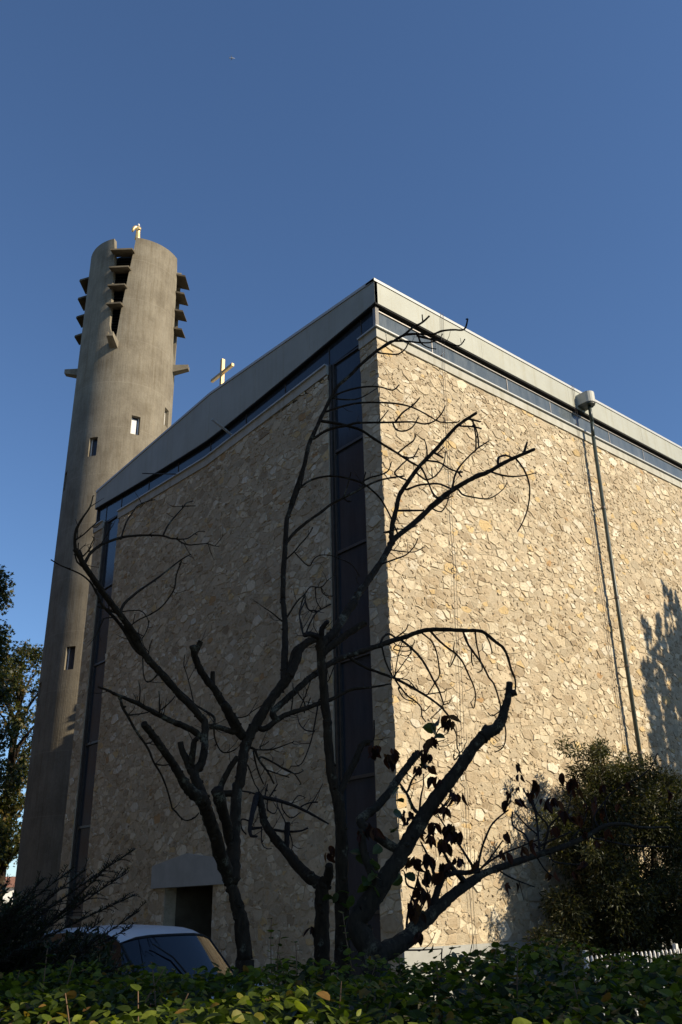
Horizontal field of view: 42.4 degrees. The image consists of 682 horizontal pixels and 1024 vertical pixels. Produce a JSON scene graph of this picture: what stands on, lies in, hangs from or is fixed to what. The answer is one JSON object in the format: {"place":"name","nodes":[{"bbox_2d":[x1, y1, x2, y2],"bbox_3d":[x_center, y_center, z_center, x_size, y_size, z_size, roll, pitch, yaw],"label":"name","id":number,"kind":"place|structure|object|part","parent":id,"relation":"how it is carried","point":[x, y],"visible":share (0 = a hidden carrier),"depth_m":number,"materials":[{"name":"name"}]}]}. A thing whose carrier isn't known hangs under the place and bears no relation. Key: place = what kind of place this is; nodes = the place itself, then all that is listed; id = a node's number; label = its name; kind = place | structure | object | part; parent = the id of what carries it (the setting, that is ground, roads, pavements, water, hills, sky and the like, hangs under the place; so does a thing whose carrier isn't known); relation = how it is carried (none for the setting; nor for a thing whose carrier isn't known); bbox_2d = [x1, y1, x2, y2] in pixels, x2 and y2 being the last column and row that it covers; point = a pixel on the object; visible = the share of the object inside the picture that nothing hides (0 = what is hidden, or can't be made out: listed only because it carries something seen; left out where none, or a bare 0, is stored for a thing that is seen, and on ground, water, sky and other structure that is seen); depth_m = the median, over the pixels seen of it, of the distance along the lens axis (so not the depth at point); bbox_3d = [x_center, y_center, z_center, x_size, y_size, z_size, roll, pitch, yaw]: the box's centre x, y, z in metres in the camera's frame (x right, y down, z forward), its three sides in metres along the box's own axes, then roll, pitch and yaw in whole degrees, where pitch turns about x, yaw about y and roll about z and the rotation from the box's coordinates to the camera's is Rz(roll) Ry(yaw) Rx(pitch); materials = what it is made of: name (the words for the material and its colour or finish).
{"place":"outdoors","nodes":[
{"label":"outdoors","id":0,"kind":"place"},
{"bbox_2d":[3,877,14,904],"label":"white house","id":1,"kind":"structure","parent":0,"point":[10,887],"depth_m":76.50,"materials":[{"name":"paint"}]},
{"bbox_2d":[12,238,188,941],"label":"bell tower","id":2,"kind":"structure","parent":0,"point":[126,372],"depth_m":48.40,"materials":[{"name":"concrete"}]},
{"bbox_2d":[38,908,46,929],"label":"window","id":3,"kind":"structure","parent":2,"relation":"in","point":[42,916],"depth_m":38.45,"materials":[{"name":"black glass"}]},
{"bbox_2d":[67,648,74,669],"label":"window","id":4,"kind":"structure","parent":2,"relation":"in","point":[71,655],"depth_m":43.22,"materials":[{"name":"grey glass"}]},
{"bbox_2d":[90,439,97,455],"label":"window","id":5,"kind":"structure","parent":2,"relation":"in","point":[94,442],"depth_m":48.08,"materials":[{"name":"blue glass"}]},
{"bbox_2d":[130,418,138,434],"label":"window","id":6,"kind":"structure","parent":2,"relation":"in","point":[134,422],"depth_m":48.93,"materials":[{"name":"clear glass"}]},
{"bbox_2d":[132,224,140,239],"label":"statue","id":7,"kind":"object","parent":2,"relation":"on","point":[138,230],"visible":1,"depth_m":54.04,"materials":[{"name":"gold metal"}]},
{"bbox_2d":[0,0,681,876],"label":"sky","id":8,"kind":"structure","parent":0,"point":[511,168],"materials":[{"name":"blue"}]},
{"bbox_2d":[54,278,681,999],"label":"church","id":9,"kind":"structure","parent":0,"point":[574,596],"depth_m":23.53,"materials":[{"name":"stone"}]},
{"bbox_2d":[70,919,81,927],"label":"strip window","id":10,"kind":"structure","parent":9,"relation":"in","point":[73,926],"depth_m":27.11,"materials":[{"name":"black glass"}]},
{"bbox_2d":[71,827,89,916],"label":"strip window","id":11,"kind":"structure","parent":9,"relation":"in","point":[83,841],"depth_m":27.86,"materials":[{"name":"black glass"}]},
{"bbox_2d":[80,743,97,825],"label":"strip window","id":12,"kind":"structure","parent":9,"relation":"in","point":[86,811],"depth_m":28.80,"materials":[{"name":"black glass"}]},
{"bbox_2d":[88,662,104,742],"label":"strip window","id":13,"kind":"structure","parent":9,"relation":"in","point":[93,735],"depth_m":29.88,"materials":[{"name":"black glass"}]},
{"bbox_2d":[98,506,106,521],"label":"band window","id":14,"kind":"structure","parent":9,"relation":"in","point":[102,512],"depth_m":33.54,"materials":[{"name":"blue glass"}]},
{"bbox_2d":[95,586,111,663],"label":"strip window","id":15,"kind":"structure","parent":9,"relation":"in","point":[103,632],"depth_m":30.92,"materials":[{"name":"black glass"}]},
{"bbox_2d":[103,518,118,586],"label":"strip window","id":16,"kind":"structure","parent":9,"relation":"in","point":[111,547],"depth_m":32.15,"materials":[{"name":"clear glass"}]},
{"bbox_2d":[106,497,121,521],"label":"band window","id":17,"kind":"structure","parent":9,"relation":"in","point":[112,508],"depth_m":32.86,"materials":[{"name":"blue glass"}]},
{"bbox_2d":[122,481,148,506],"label":"band window","id":18,"kind":"structure","parent":9,"relation":"in","point":[142,489],"depth_m":31.68,"materials":[{"name":"blue glass"}]},
{"bbox_2d":[149,463,177,489],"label":"band window","id":19,"kind":"structure","parent":9,"relation":"in","point":[160,478],"depth_m":30.23,"materials":[{"name":"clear glass"}]},
{"bbox_2d":[179,443,209,471],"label":"band window","id":20,"kind":"structure","parent":9,"relation":"in","point":[205,450],"depth_m":28.76,"materials":[{"name":"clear glass"}]},
{"bbox_2d":[211,358,233,384],"bbox_3d":[-3.953,-4.383,29.154,0.110,1.600,1.280,18,-31,-36],"label":"roof cross","id":21,"kind":"object","parent":9,"relation":"on","point":[223,371],"visible":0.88,"depth_m":29.22,"materials":[{"name":"gold wood"}]},
{"bbox_2d":[211,415,245,450],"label":"band window","id":22,"kind":"structure","parent":9,"relation":"in","point":[238,425],"depth_m":27.37,"materials":[{"name":"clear glass"}]},
{"bbox_2d":[246,384,284,423],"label":"band window","id":23,"kind":"structure","parent":9,"relation":"in","point":[279,392],"depth_m":26.02,"materials":[{"name":"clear glass"}]},
{"bbox_2d":[286,348,328,392],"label":"band window","id":24,"kind":"structure","parent":9,"relation":"in","point":[323,358],"depth_m":24.66,"materials":[{"name":"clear glass"}]},
{"bbox_2d":[329,322,360,364],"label":"band window","id":25,"kind":"structure","parent":9,"relation":"in","point":[345,344],"depth_m":23.56,"materials":[{"name":"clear glass"}]},
{"bbox_2d":[335,349,362,448],"bbox_3d":[0.194,-2.920,22.910,0.030,2.631,1.212,18,-31,-36],"label":"strip window","id":26,"kind":"structure","parent":9,"relation":"in","point":[342,369],"depth_m":22.87,"materials":[{"name":"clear glass"}]},
{"bbox_2d":[337,439,365,549],"bbox_3d":[0.251,-0.419,21.777,0.030,2.740,1.212,18,-31,-36],"label":"strip window","id":27,"kind":"structure","parent":9,"relation":"in","point":[351,515],"depth_m":21.73,"materials":[{"name":"black glass"}]},
{"bbox_2d":[339,542,369,654],"bbox_3d":[0.306,2.094,20.637,0.036,2.660,1.212,18,-31,-36],"label":"strip window","id":28,"kind":"structure","parent":9,"relation":"in","point":[357,556],"depth_m":20.67,"materials":[{"name":"black glass"}]},
{"bbox_2d":[342,655,373,775],"bbox_3d":[0.366,4.536,19.535,0.024,2.580,1.212,18,-31,-36],"label":"strip window","id":29,"kind":"structure","parent":9,"relation":"in","point":[357,704],"depth_m":19.54,"materials":[{"name":"black glass"}]},
{"bbox_2d":[344,776,378,909],"bbox_3d":[0.418,6.944,18.442,0.030,2.590,1.212,18,-31,-36],"label":"strip window","id":30,"kind":"structure","parent":9,"relation":"in","point":[359,794],"depth_m":18.61,"materials":[{"name":"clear glass"}]},
{"bbox_2d":[349,914,379,975],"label":"strip window","id":31,"kind":"structure","parent":9,"relation":"in","point":[375,921],"depth_m":17.60,"materials":[{"name":"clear glass"}]},
{"bbox_2d":[361,311,372,333],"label":"band window","id":32,"kind":"structure","parent":9,"relation":"in","point":[367,322],"depth_m":23.00,"materials":[{"name":"blue glass"}]},
{"bbox_2d":[372,306,375,325],"bbox_3d":[0.897,-5.012,22.727,0.100,0.698,0.105,18,-31,-36],"label":"window frame","id":33,"kind":"structure","parent":9,"relation":"in","point":[374,311],"depth_m":22.71,"materials":[{"name":"metal"}]},
{"bbox_2d":[375,306,378,324],"bbox_3d":[0.925,-5.021,22.709,0.103,0.698,0.050,18,-31,-36],"label":"window frame","id":34,"kind":"structure","parent":9,"relation":"in","point":[376,308],"depth_m":22.72,"materials":[{"name":"grey metal"}]},
{"bbox_2d":[379,313,431,351],"bbox_3d":[1.695,-4.727,23.373,2.006,0.718,0.029,18,-31,-36],"label":"band window","id":35,"kind":"structure","parent":9,"relation":"in","point":[385,322],"depth_m":23.26,"materials":[{"name":"grey glass"}]},
{"bbox_2d":[432,342,506,389],"bbox_3d":[3.673,-4.077,24.905,3.116,0.718,0.025,18,-31,-36],"label":"band window","id":36,"kind":"structure","parent":9,"relation":"in","point":[451,356],"depth_m":24.89,"materials":[{"name":"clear glass"}]},
{"bbox_2d":[507,380,550,412],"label":"band window","id":37,"kind":"structure","parent":9,"relation":"in","point":[513,388],"depth_m":26.43,"materials":[{"name":"grey glass"}]},
{"bbox_2d":[379,311,681,469],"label":"window frame","id":38,"kind":"structure","parent":9,"relation":"in","point":[379,311],"depth_m":26.25,"materials":[{"name":"metal"}]},
{"bbox_2d":[550,402,609,442],"bbox_3d":[7.618,-2.786,27.953,3.076,0.718,0.029,18,-31,-36],"label":"band window","id":39,"kind":"structure","parent":9,"relation":"in","point":[556,410],"depth_m":27.86,"materials":[{"name":"grey glass"}]},
{"bbox_2d":[609,433,643,459],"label":"band window","id":40,"kind":"structure","parent":9,"relation":"in","point":[614,440],"depth_m":29.45,"materials":[{"name":"grey glass"}]},
{"bbox_2d":[643,450,681,478],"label":"band window","id":41,"kind":"structure","parent":9,"relation":"in","point":[653,460],"depth_m":30.79,"materials":[{"name":"grey glass"}]},
{"bbox_2d":[357,988,638,1021],"bbox_3d":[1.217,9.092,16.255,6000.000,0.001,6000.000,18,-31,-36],"label":"ground","id":42,"kind":"structure","parent":0,"point":[435,1000],"depth_m":15.53,"materials":[{"name":"green plant"}]},
{"bbox_2d":[0,564,27,859],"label":"plane tree","id":43,"kind":"object","parent":42,"relation":"on","point":[10,802],"visible":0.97,"depth_m":49.91,"materials":[{"name":"green plant"}]},
{"bbox_2d":[0,638,43,911],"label":"plane tree","id":44,"kind":"object","parent":42,"relation":"on","point":[19,717],"visible":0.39,"depth_m":57.21,"materials":[{"name":"green plant"}]},
{"bbox_2d":[0,847,151,1015],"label":"yew bush","id":45,"kind":"object","parent":42,"relation":"on","point":[25,952],"visible":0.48,"depth_m":5.23,"materials":[{"name":"green plant"}]},
{"bbox_2d":[36,925,267,1023],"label":"parked car","id":46,"kind":"object","parent":42,"relation":"on","point":[181,950],"visible":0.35,"depth_m":8.94,"materials":[{"name":"white paint"}]},
{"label":"side window","id":47,"kind":"part","parent":46,"relation":"part of","materials":[{"name":"black glass"}]},
{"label":"rear window","id":48,"kind":"part","parent":46,"relation":"part of","materials":[{"name":"black glass"}]},
{"bbox_2d":[51,314,520,1011],"bbox_3d":[-0.433,0.849,9.244,5.732,9.399,2.034,18,-31,-36],"label":"bare tree","id":49,"kind":"object","parent":42,"relation":"on","point":[227,860],"visible":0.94,"depth_m":8.18,"materials":[{"name":"brown plant"}]},
{"bbox_2d":[241,776,334,1012],"bbox_3d":[-0.522,3.967,8.306,0.930,2.950,1.302,1,-24,-4],"label":"bare tree","id":50,"kind":"object","parent":42,"relation":"on","point":[319,930],"visible":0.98,"depth_m":8.23,"materials":[{"name":"brown plant"}]},
{"bbox_2d":[0,911,681,1023],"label":"hedge","id":51,"kind":"object","parent":42,"relation":"on","point":[586,997],"visible":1,"depth_m":3.60,"materials":[{"name":"green plant"}]},
{"bbox_2d":[279,412,535,1004],"bbox_3d":[1.033,1.857,8.985,3.902,7.289,0.769,18,-31,-36],"label":"bare tree","id":52,"kind":"object","parent":42,"relation":"on","point":[326,644],"visible":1,"depth_m":7.86,"materials":[{"name":"brown plant"}]},
{"bbox_2d":[346,681,672,1007],"bbox_3d":[1.618,3.283,7.548,3.760,3.480,1.070,18,-31,-36],"label":"leafy tree","id":53,"kind":"object","parent":42,"relation":"on","point":[375,887],"visible":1,"depth_m":7.21,"materials":[{"name":"brown plant"}]},
{"bbox_2d":[522,733,681,979],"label":"bush","id":54,"kind":"object","parent":42,"relation":"on","point":[635,913],"visible":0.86,"depth_m":18.99,"materials":[{"name":"green plant"}]},
{"bbox_2d":[582,944,681,1015],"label":"picket fence","id":55,"kind":"object","parent":42,"relation":"on","point":[675,948],"visible":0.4,"depth_m":13.27,"materials":[{"name":"white paint"}]}
]}

